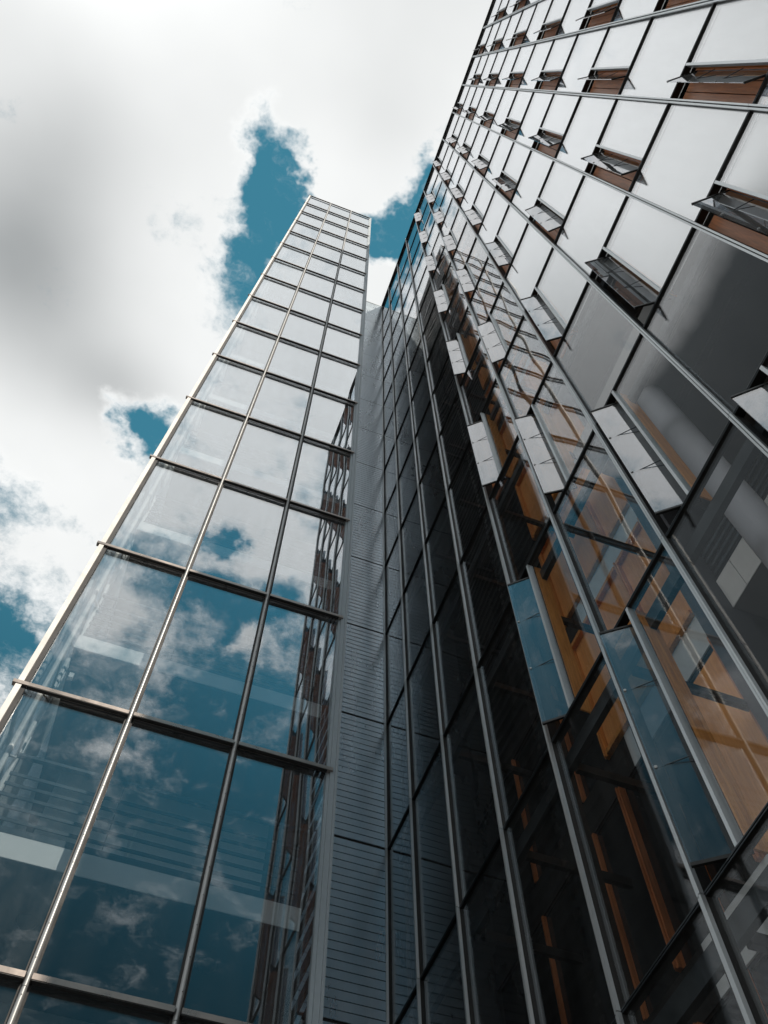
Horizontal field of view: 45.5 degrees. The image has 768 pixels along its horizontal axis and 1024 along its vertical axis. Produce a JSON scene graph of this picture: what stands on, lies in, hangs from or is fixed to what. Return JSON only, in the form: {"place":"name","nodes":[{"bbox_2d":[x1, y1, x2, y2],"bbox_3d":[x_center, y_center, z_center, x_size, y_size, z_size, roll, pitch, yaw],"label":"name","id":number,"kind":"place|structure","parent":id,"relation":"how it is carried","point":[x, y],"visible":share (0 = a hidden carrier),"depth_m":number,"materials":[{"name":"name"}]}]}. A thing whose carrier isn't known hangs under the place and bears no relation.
{"place":"outdoors","nodes":[
{"label":"outdoors","id":0,"kind":"place"},
{"bbox_2d":[0,195,370,1023],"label":"glass tower","id":1,"kind":"structure","parent":0,"point":[160,719],"depth_m":13.19,"materials":[{"name":"glass"}]},
{"bbox_2d":[173,402,243,452],"bbox_3d":[-3.755,-1.541,19.191,1.282,3.540,0.018,18,-66,-9],"label":"window pane","id":2,"kind":"structure","parent":1,"relation":"in","point":[201,424],"depth_m":19.75,"materials":[{"name":"white glass"}]},
{"bbox_2d":[193,358,261,418],"bbox_3d":[-3.770,-3.082,22.445,1.282,3.540,0.016,18,-66,-9],"label":"window pane","id":3,"kind":"structure","parent":1,"relation":"in","point":[228,385],"depth_m":22.37,"materials":[{"name":"clear glass"}]},
{"bbox_2d":[218,324,275,372],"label":"window pane","id":4,"kind":"structure","parent":1,"relation":"in","point":[245,345],"depth_m":25.66,"materials":[{"name":"white glass"}]},
{"bbox_2d":[238,298,286,337],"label":"window pane","id":5,"kind":"structure","parent":1,"relation":"in","point":[261,315],"depth_m":28.95,"materials":[{"name":"white glass"}]},
{"bbox_2d":[235,421,298,473],"bbox_3d":[-2.513,-1.134,19.390,1.282,3.540,0.017,18,-66,-9],"label":"window pane","id":6,"kind":"structure","parent":1,"relation":"in","point":[260,444],"depth_m":19.94,"materials":[{"name":"white glass"}]},
{"bbox_2d":[253,277,295,310],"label":"window pane","id":7,"kind":"structure","parent":1,"relation":"in","point":[271,290],"depth_m":32.22,"materials":[{"name":"white glass"}]},
{"bbox_2d":[249,375,309,436],"bbox_3d":[-2.528,-2.675,22.643,1.282,3.540,0.017,18,-66,-9],"label":"window pane","id":8,"kind":"structure","parent":1,"relation":"in","point":[281,403],"depth_m":22.58,"materials":[{"name":"white glass"}]},
{"bbox_2d":[266,260,302,287],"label":"window pane","id":9,"kind":"structure","parent":1,"relation":"in","point":[282,271],"depth_m":35.50,"materials":[{"name":"white glass"}]},
{"bbox_2d":[275,245,309,269],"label":"window pane","id":10,"kind":"structure","parent":1,"relation":"in","point":[288,254],"depth_m":38.77,"materials":[{"name":"white glass"}]},
{"bbox_2d":[267,340,317,388],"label":"window pane","id":11,"kind":"structure","parent":1,"relation":"in","point":[289,360],"depth_m":25.86,"materials":[{"name":"white glass"}]},
{"bbox_2d":[285,232,314,253],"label":"window pane","id":12,"kind":"structure","parent":1,"relation":"in","point":[294,240],"depth_m":42.06,"materials":[{"name":"white glass"}]},
{"bbox_2d":[281,312,324,352],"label":"window pane","id":13,"kind":"structure","parent":1,"relation":"in","point":[298,328],"depth_m":29.14,"materials":[{"name":"white glass"}]},
{"bbox_2d":[291,222,318,240],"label":"window pane","id":14,"kind":"structure","parent":1,"relation":"in","point":[308,231],"depth_m":45.33,"materials":[{"name":"white glass"}]},
{"bbox_2d":[290,289,329,323],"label":"window pane","id":15,"kind":"structure","parent":1,"relation":"in","point":[315,306],"depth_m":32.43,"materials":[{"name":"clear glass"}]},
{"bbox_2d":[298,213,322,229],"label":"window pane","id":16,"kind":"structure","parent":1,"relation":"in","point":[305,218],"depth_m":48.59,"materials":[{"name":"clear glass"}]},
{"bbox_2d":[302,204,325,219],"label":"window pane","id":17,"kind":"structure","parent":1,"relation":"in","point":[315,211],"depth_m":51.85,"materials":[{"name":"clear glass"}]},
{"bbox_2d":[300,271,333,299],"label":"window pane","id":18,"kind":"structure","parent":1,"relation":"in","point":[315,283],"depth_m":35.69,"materials":[{"name":"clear glass"}]},
{"bbox_2d":[307,256,337,280],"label":"window pane","id":19,"kind":"structure","parent":1,"relation":"in","point":[321,266],"depth_m":38.98,"materials":[{"name":"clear glass"}]},
{"bbox_2d":[296,439,350,492],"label":"window pane","id":20,"kind":"structure","parent":1,"relation":"in","point":[318,463],"depth_m":20.14,"materials":[{"name":"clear glass"}]},
{"bbox_2d":[312,242,340,264],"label":"window pane","id":21,"kind":"structure","parent":1,"relation":"in","point":[321,250],"depth_m":42.26,"materials":[{"name":"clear glass"}]},
{"bbox_2d":[305,391,353,453],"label":"window pane","id":22,"kind":"structure","parent":1,"relation":"in","point":[330,419],"depth_m":22.78,"materials":[{"name":"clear glass"}]},
{"bbox_2d":[318,231,343,250],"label":"window pane","id":23,"kind":"structure","parent":1,"relation":"in","point":[324,237],"depth_m":45.52,"materials":[{"name":"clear glass"}]},
{"bbox_2d":[322,221,345,238],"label":"window pane","id":24,"kind":"structure","parent":1,"relation":"in","point":[327,226],"depth_m":48.78,"materials":[{"name":"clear glass"}]},
{"bbox_2d":[315,354,356,403],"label":"window pane","id":25,"kind":"structure","parent":1,"relation":"in","point":[337,377],"depth_m":26.06,"materials":[{"name":"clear glass"}]},
{"bbox_2d":[326,212,347,228],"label":"window pane","id":26,"kind":"structure","parent":1,"relation":"in","point":[331,217],"depth_m":52.08,"materials":[{"name":"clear glass"}]},
{"bbox_2d":[322,325,359,365],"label":"window pane","id":27,"kind":"structure","parent":1,"relation":"in","point":[340,343],"depth_m":29.35,"materials":[{"name":"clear glass"}]},
{"bbox_2d":[329,302,361,335],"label":"window pane","id":28,"kind":"structure","parent":1,"relation":"in","point":[343,316],"depth_m":32.62,"materials":[{"name":"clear glass"}]},
{"bbox_2d":[333,282,362,311],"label":"window pane","id":29,"kind":"structure","parent":1,"relation":"in","point":[348,295],"depth_m":35.89,"materials":[{"name":"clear glass"}]},
{"bbox_2d":[337,266,363,291],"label":"window pane","id":30,"kind":"structure","parent":1,"relation":"in","point":[351,277],"depth_m":39.15,"materials":[{"name":"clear glass"}]},
{"bbox_2d":[340,252,365,273],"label":"window pane","id":31,"kind":"structure","parent":1,"relation":"in","point":[349,260],"depth_m":42.45,"materials":[{"name":"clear glass"}]},
{"bbox_2d":[344,240,366,259],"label":"window pane","id":32,"kind":"structure","parent":1,"relation":"in","point":[351,247],"depth_m":45.72,"materials":[{"name":"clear glass"}]},
{"bbox_2d":[346,230,366,247],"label":"window pane","id":33,"kind":"structure","parent":1,"relation":"in","point":[351,235],"depth_m":48.98,"materials":[{"name":"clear glass"}]},
{"bbox_2d":[0,0,491,813],"label":"sky","id":34,"kind":"structure","parent":0,"point":[157,156],"materials":[{"name":"white"}]},
{"bbox_2d":[381,0,767,1023],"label":"office block","id":35,"kind":"structure","parent":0,"point":[575,366],"depth_m":14.58,"materials":[{"name":"black glass"}]},
{"bbox_2d":[384,413,393,464],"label":"window pane","id":36,"kind":"structure","parent":35,"relation":"in","point":[389,434],"depth_m":34.52,"materials":[{"name":"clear glass"}]},
{"bbox_2d":[394,352,406,402],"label":"window pane","id":37,"kind":"structure","parent":35,"relation":"in","point":[400,376],"depth_m":37.20,"materials":[{"name":"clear glass"}]},
{"bbox_2d":[395,378,408,436],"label":"window pane","id":38,"kind":"structure","parent":35,"relation":"in","point":[401,405],"depth_m":34.00,"materials":[{"name":"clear glass"}]},
{"bbox_2d":[406,318,420,369],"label":"window pane","id":39,"kind":"structure","parent":35,"relation":"in","point":[415,337],"depth_m":36.60,"materials":[{"name":"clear glass"}]},
{"bbox_2d":[409,341,424,398],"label":"window pane","id":40,"kind":"structure","parent":35,"relation":"in","point":[418,363],"depth_m":33.36,"materials":[{"name":"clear glass"}]},
{"bbox_2d":[416,267,429,309],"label":"window pane","id":41,"kind":"structure","parent":35,"relation":"in","point":[425,281],"depth_m":39.25,"materials":[{"name":"white glass"}]},
{"bbox_2d":[419,284,434,333],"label":"window pane","id":42,"kind":"structure","parent":35,"relation":"in","point":[428,303],"depth_m":35.98,"materials":[{"name":"black glass"}]},
{"bbox_2d":[423,303,439,357],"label":"window pane","id":43,"kind":"structure","parent":35,"relation":"in","point":[430,331],"depth_m":32.90,"materials":[{"name":"black glass"}]},
{"bbox_2d":[432,247,449,290],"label":"window pane","id":44,"kind":"structure","parent":35,"relation":"in","point":[444,262],"depth_m":35.45,"materials":[{"name":"grey glass"}]},
{"bbox_2d":[433,284,455,321],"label":"casement window","id":45,"kind":"structure","parent":35,"relation":"in","point":[442,301],"depth_m":31.93,"materials":[{"name":"glass"}]},
{"bbox_2d":[443,264,455,295],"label":"window pane","id":46,"kind":"structure","parent":35,"relation":"in","point":[451,274],"depth_m":32.64,"materials":[{"name":"black glass"}]},
{"bbox_2d":[441,198,457,235],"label":"window pane","id":47,"kind":"structure","parent":35,"relation":"in","point":[451,213],"depth_m":38.14,"materials":[{"name":"white glass"}]},
{"bbox_2d":[443,230,456,253],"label":"casement window","id":48,"kind":"structure","parent":35,"relation":"in","point":[450,241],"depth_m":34.79,"materials":[{"name":"glass"}]},
{"bbox_2d":[446,333,475,386],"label":"casement window","id":49,"kind":"structure","parent":35,"relation":"in","point":[460,353],"depth_m":25.54,"materials":[{"name":"glass"}]},
{"bbox_2d":[453,223,470,269],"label":"window pane","id":50,"kind":"structure","parent":35,"relation":"in","point":[457,256],"depth_m":32.19,"materials":[{"name":"white glass"}]},
{"bbox_2d":[456,263,483,303],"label":"casement window","id":51,"kind":"structure","parent":35,"relation":"in","point":[468,277],"depth_m":28.17,"materials":[{"name":"glass"}]},
{"bbox_2d":[460,171,481,216],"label":"window pane","id":52,"kind":"structure","parent":35,"relation":"in","point":[475,181],"depth_m":34.25,"materials":[{"name":"white glass"}]},
{"bbox_2d":[464,204,483,228],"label":"casement window","id":53,"kind":"structure","parent":35,"relation":"in","point":[474,215],"depth_m":30.93,"materials":[{"name":"glass"}]},
{"bbox_2d":[467,126,487,166],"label":"window pane","id":54,"kind":"structure","parent":35,"relation":"in","point":[481,134],"depth_m":36.89,"materials":[{"name":"white glass"}]},
{"bbox_2d":[471,153,488,173],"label":"casement window","id":55,"kind":"structure","parent":35,"relation":"in","point":[482,162],"depth_m":33.75,"materials":[{"name":"glass"}]},
{"bbox_2d":[472,88,492,123],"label":"window pane","id":56,"kind":"structure","parent":35,"relation":"in","point":[486,94],"depth_m":39.59,"materials":[{"name":"white glass"}]},
{"bbox_2d":[474,180,493,215],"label":"window pane","id":57,"kind":"structure","parent":35,"relation":"in","point":[485,192],"depth_m":30.80,"materials":[{"name":"white glass"}]},
{"bbox_2d":[480,131,498,160],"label":"window pane","id":58,"kind":"structure","parent":35,"relation":"in","point":[490,142],"depth_m":33.46,"materials":[{"name":"white glass"}]},
{"bbox_2d":[467,412,512,499],"bbox_3d":[2.168,-1.289,19.258,0.438,3.560,0.572,29,-68,-13],"label":"casement window","id":59,"kind":"structure","parent":35,"relation":"in","point":[493,449],"depth_m":19.16,"materials":[{"name":"metal"}]},
{"bbox_2d":[478,192,507,250],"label":"window pane","id":60,"kind":"structure","parent":35,"relation":"in","point":[497,207],"depth_m":27.68,"materials":[{"name":"white glass"}]},
{"bbox_2d":[383,0,610,431],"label":"window panes","id":61,"kind":"structure","parent":35,"relation":"in","point":[459,222],"depth_m":43.62,"materials":[{"name":"white glass"}]},
{"bbox_2d":[477,313,517,375],"bbox_3d":[2.673,-4.105,21.910,0.429,3.560,0.572,29,-68,-13],"label":"casement window","id":62,"kind":"structure","parent":35,"relation":"in","point":[496,338],"depth_m":21.63,"materials":[{"name":"glass"}]},
{"bbox_2d":[484,136,512,186],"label":"window pane","id":63,"kind":"structure","parent":35,"relation":"in","point":[502,149],"depth_m":30.34,"materials":[{"name":"white glass"}]},
{"bbox_2d":[485,235,512,272],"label":"casement window","id":64,"kind":"structure","parent":35,"relation":"in","point":[501,254],"depth_m":24.32,"materials":[{"name":"glass"}]},
{"bbox_2d":[490,90,515,132],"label":"window pane","id":65,"kind":"structure","parent":35,"relation":"in","point":[505,103],"depth_m":32.98,"materials":[{"name":"white glass"}]},
{"bbox_2d":[492,171,517,198],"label":"casement window","id":66,"kind":"structure","parent":35,"relation":"in","point":[507,184],"depth_m":27.11,"materials":[{"name":"glass"}]},
{"bbox_2d":[495,48,518,86],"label":"window pane","id":67,"kind":"structure","parent":35,"relation":"in","point":[511,55],"depth_m":35.67,"materials":[{"name":"white glass"}]},
{"bbox_2d":[497,117,520,138],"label":"casement window","id":68,"kind":"structure","parent":35,"relation":"in","point":[513,125],"depth_m":29.93,"materials":[{"name":"metal"}]},
{"bbox_2d":[499,11,521,48],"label":"window pane","id":69,"kind":"structure","parent":35,"relation":"in","point":[514,19],"depth_m":38.31,"materials":[{"name":"white glass"}]},
{"bbox_2d":[497,205,526,254],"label":"window pane","id":70,"kind":"structure","parent":35,"relation":"in","point":[513,225],"depth_m":24.21,"materials":[{"name":"white glass"}]},
{"bbox_2d":[503,143,529,180],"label":"window pane","id":71,"kind":"structure","parent":35,"relation":"in","point":[518,155],"depth_m":26.90,"materials":[{"name":"white glass"}]},
{"bbox_2d":[508,91,531,120],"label":"window pane","id":72,"kind":"structure","parent":35,"relation":"in","point":[522,98],"depth_m":29.57,"materials":[{"name":"white glass"}]},
{"bbox_2d":[512,44,534,71],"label":"window pane","id":73,"kind":"structure","parent":35,"relation":"in","point":[523,56],"depth_m":32.27,"materials":[{"name":"white glass"}]},
{"bbox_2d":[505,224,551,308],"bbox_3d":[3.315,-5.726,21.146,0.018,3.560,1.444,18,-66,-9],"label":"window pane","id":74,"kind":"structure","parent":35,"relation":"in","point":[531,255],"depth_m":21.07,"materials":[{"name":"white glass"}]},
{"bbox_2d":[511,151,551,218],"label":"window pane","id":75,"kind":"structure","parent":35,"relation":"in","point":[536,169],"depth_m":23.76,"materials":[{"name":"white glass"}]},
{"bbox_2d":[515,92,552,147],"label":"window pane","id":76,"kind":"structure","parent":35,"relation":"in","point":[539,102],"depth_m":26.43,"materials":[{"name":"white glass"}]},
{"bbox_2d":[519,40,552,88],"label":"window pane","id":77,"kind":"structure","parent":35,"relation":"in","point":[538,57],"depth_m":29.09,"materials":[{"name":"white glass"}]},
{"bbox_2d":[522,0,551,43],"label":"window pane","id":78,"kind":"structure","parent":35,"relation":"in","point":[540,12],"depth_m":31.82,"materials":[{"name":"white glass"}]},
{"bbox_2d":[525,197,563,239],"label":"casement window","id":79,"kind":"structure","parent":35,"relation":"in","point":[550,220],"depth_m":20.47,"materials":[{"name":"glass"}]},
{"bbox_2d":[528,127,562,156],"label":"casement window","id":80,"kind":"structure","parent":35,"relation":"in","point":[552,139],"depth_m":23.33,"materials":[{"name":"metal"}]},
{"bbox_2d":[531,69,562,89],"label":"casement window","id":81,"kind":"structure","parent":35,"relation":"in","point":[550,80],"depth_m":26.14,"materials":[{"name":"wood"}]},
{"bbox_2d":[533,17,561,38],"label":"casement window","id":82,"kind":"structure","parent":35,"relation":"in","point":[552,26],"depth_m":28.87,"materials":[{"name":"metal"}]},
{"bbox_2d":[514,404,583,494],"bbox_3d":[2.706,-1.146,15.345,0.633,3.560,0.188,-12,-65,6],"label":"casement window","id":83,"kind":"structure","parent":35,"relation":"in","point":[566,464],"depth_m":15.15,"materials":[{"name":"metal"}]},
{"bbox_2d":[507,565,591,724],"bbox_3d":[2.204,1.685,12.700,0.632,3.560,0.206,-16,-66,7],"label":"casement window","id":84,"kind":"structure","parent":35,"relation":"in","point":[569,660],"depth_m":12.41,"materials":[{"name":"metal"}]},
{"bbox_2d":[520,287,578,358],"bbox_3d":[3.191,-3.849,18.051,0.456,3.560,0.572,29,-68,-13],"label":"casement window","id":85,"kind":"structure","parent":35,"relation":"in","point":[551,324],"depth_m":17.52,"materials":[{"name":"glass"}]},
{"bbox_2d":[537,248,568,307],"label":"window pane","id":86,"kind":"structure","parent":35,"relation":"in","point":[550,282],"depth_m":18.45,"materials":[{"name":"white glass"}]},
{"bbox_2d":[544,0,568,22],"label":"window pane","id":87,"kind":"structure","parent":35,"relation":"in","point":[557,8],"depth_m":28.59,"materials":[{"name":"white glass"}]},
{"bbox_2d":[543,35,575,69],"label":"window pane","id":88,"kind":"structure","parent":35,"relation":"in","point":[560,50],"depth_m":25.67,"materials":[{"name":"white glass"}]},
{"bbox_2d":[541,94,578,133],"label":"window pane","id":89,"kind":"structure","parent":35,"relation":"in","point":[560,110],"depth_m":23.00,"materials":[{"name":"white glass"}]},
{"bbox_2d":[539,161,582,216],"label":"window pane","id":90,"kind":"structure","parent":35,"relation":"in","point":[561,184],"depth_m":20.33,"materials":[{"name":"white glass"}]},
{"bbox_2d":[556,0,590,35],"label":"window pane","id":91,"kind":"structure","parent":35,"relation":"in","point":[576,9],"depth_m":25.41,"materials":[{"name":"white glass"}]},
{"bbox_2d":[555,176,604,260],"bbox_3d":[3.846,-5.463,17.290,0.019,3.560,1.444,18,-66,-9],"label":"window pane","id":92,"kind":"structure","parent":35,"relation":"in","point":[579,218],"depth_m":17.92,"materials":[{"name":"white glass"}]},
{"bbox_2d":[556,28,606,91],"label":"window pane","id":93,"kind":"structure","parent":35,"relation":"in","point":[586,47],"depth_m":22.53,"materials":[{"name":"white glass"}]},
{"bbox_2d":[556,96,614,170],"bbox_3d":[4.347,-8.281,19.941,0.019,3.560,1.444,18,-66,-9],"label":"window pane","id":94,"kind":"structure","parent":35,"relation":"in","point":[590,116],"depth_m":19.85,"materials":[{"name":"white glass"}]},
{"bbox_2d":[576,0,618,27],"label":"casement window","id":95,"kind":"structure","parent":35,"relation":"in","point":[602,13],"depth_m":22.32,"materials":[{"name":"metal"}]},
{"bbox_2d":[578,66,629,94],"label":"casement window","id":96,"kind":"structure","parent":35,"relation":"in","point":[610,78],"depth_m":19.55,"materials":[{"name":"wood"}]},
{"bbox_2d":[581,144,650,193],"bbox_3d":[4.223,-6.404,16.846,0.452,3.560,0.572,29,-68,-13],"label":"casement window","id":97,"kind":"structure","parent":35,"relation":"in","point":[620,163],"depth_m":16.66,"materials":[{"name":"metal"}]},
{"bbox_2d":[598,99,642,150],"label":"window pane","id":98,"kind":"structure","parent":35,"relation":"in","point":[624,113],"depth_m":17.26,"materials":[{"name":"white glass"}]},
{"bbox_2d":[593,19,649,67],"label":"window pane","id":99,"kind":"structure","parent":35,"relation":"in","point":[619,47],"depth_m":19.11,"materials":[{"name":"white glass"}]},
{"bbox_2d":[585,246,677,308],"bbox_3d":[3.736,-3.700,14.140,0.633,3.560,0.191,-13,-65,6],"label":"casement window","id":100,"kind":"structure","parent":35,"relation":"in","point":[629,282],"depth_m":13.87,"materials":[{"name":"glass"}]},
{"bbox_2d":[612,0,657,21],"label":"window pane","id":101,"kind":"structure","parent":35,"relation":"in","point":[626,9],"depth_m":19.09,"materials":[{"name":"white glass"}]},
{"bbox_2d":[591,390,712,515],"bbox_3d":[3.235,-0.875,11.492,0.633,3.560,0.200,-15,-65,7],"label":"casement window","id":102,"kind":"structure","parent":35,"relation":"in","point":[679,470],"depth_m":11.16,"materials":[{"name":"metal"}]},
{"bbox_2d":[620,11,686,96],"bbox_3d":[4.876,-8.019,16.084,0.018,3.560,1.444,18,-66,-9],"label":"window pane","id":103,"kind":"structure","parent":35,"relation":"in","point":[661,31],"depth_m":16.69,"materials":[{"name":"white glass"}]},
{"bbox_2d":[599,607,767,867],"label":"casement window","id":104,"kind":"structure","parent":35,"relation":"in","point":[733,795],"depth_m":8.40,"materials":[{"name":"metal"}]},
{"bbox_2d":[667,59,767,104],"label":"casement window","id":105,"kind":"structure","parent":35,"relation":"in","point":[744,77],"depth_m":12.85,"materials":[{"name":"wood"}]},
{"bbox_2d":[691,180,767,253],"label":"casement window","id":106,"kind":"structure","parent":35,"relation":"in","point":[747,208],"depth_m":10.90,"materials":[{"name":"metal"}]},
{"bbox_2d":[730,365,767,429],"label":"casement window","id":107,"kind":"structure","parent":35,"relation":"in","point":[765,369],"depth_m":9.14,"materials":[{"name":"glass"}]},
{"label":"pavement","id":108,"kind":"structure","parent":0,"visible":0},
{"bbox_2d":[291,301,408,1023],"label":"louvred wall","id":109,"kind":"structure","parent":108,"relation":"on","point":[355,985],"depth_m":18.30,"materials":[{"name":"metal"}]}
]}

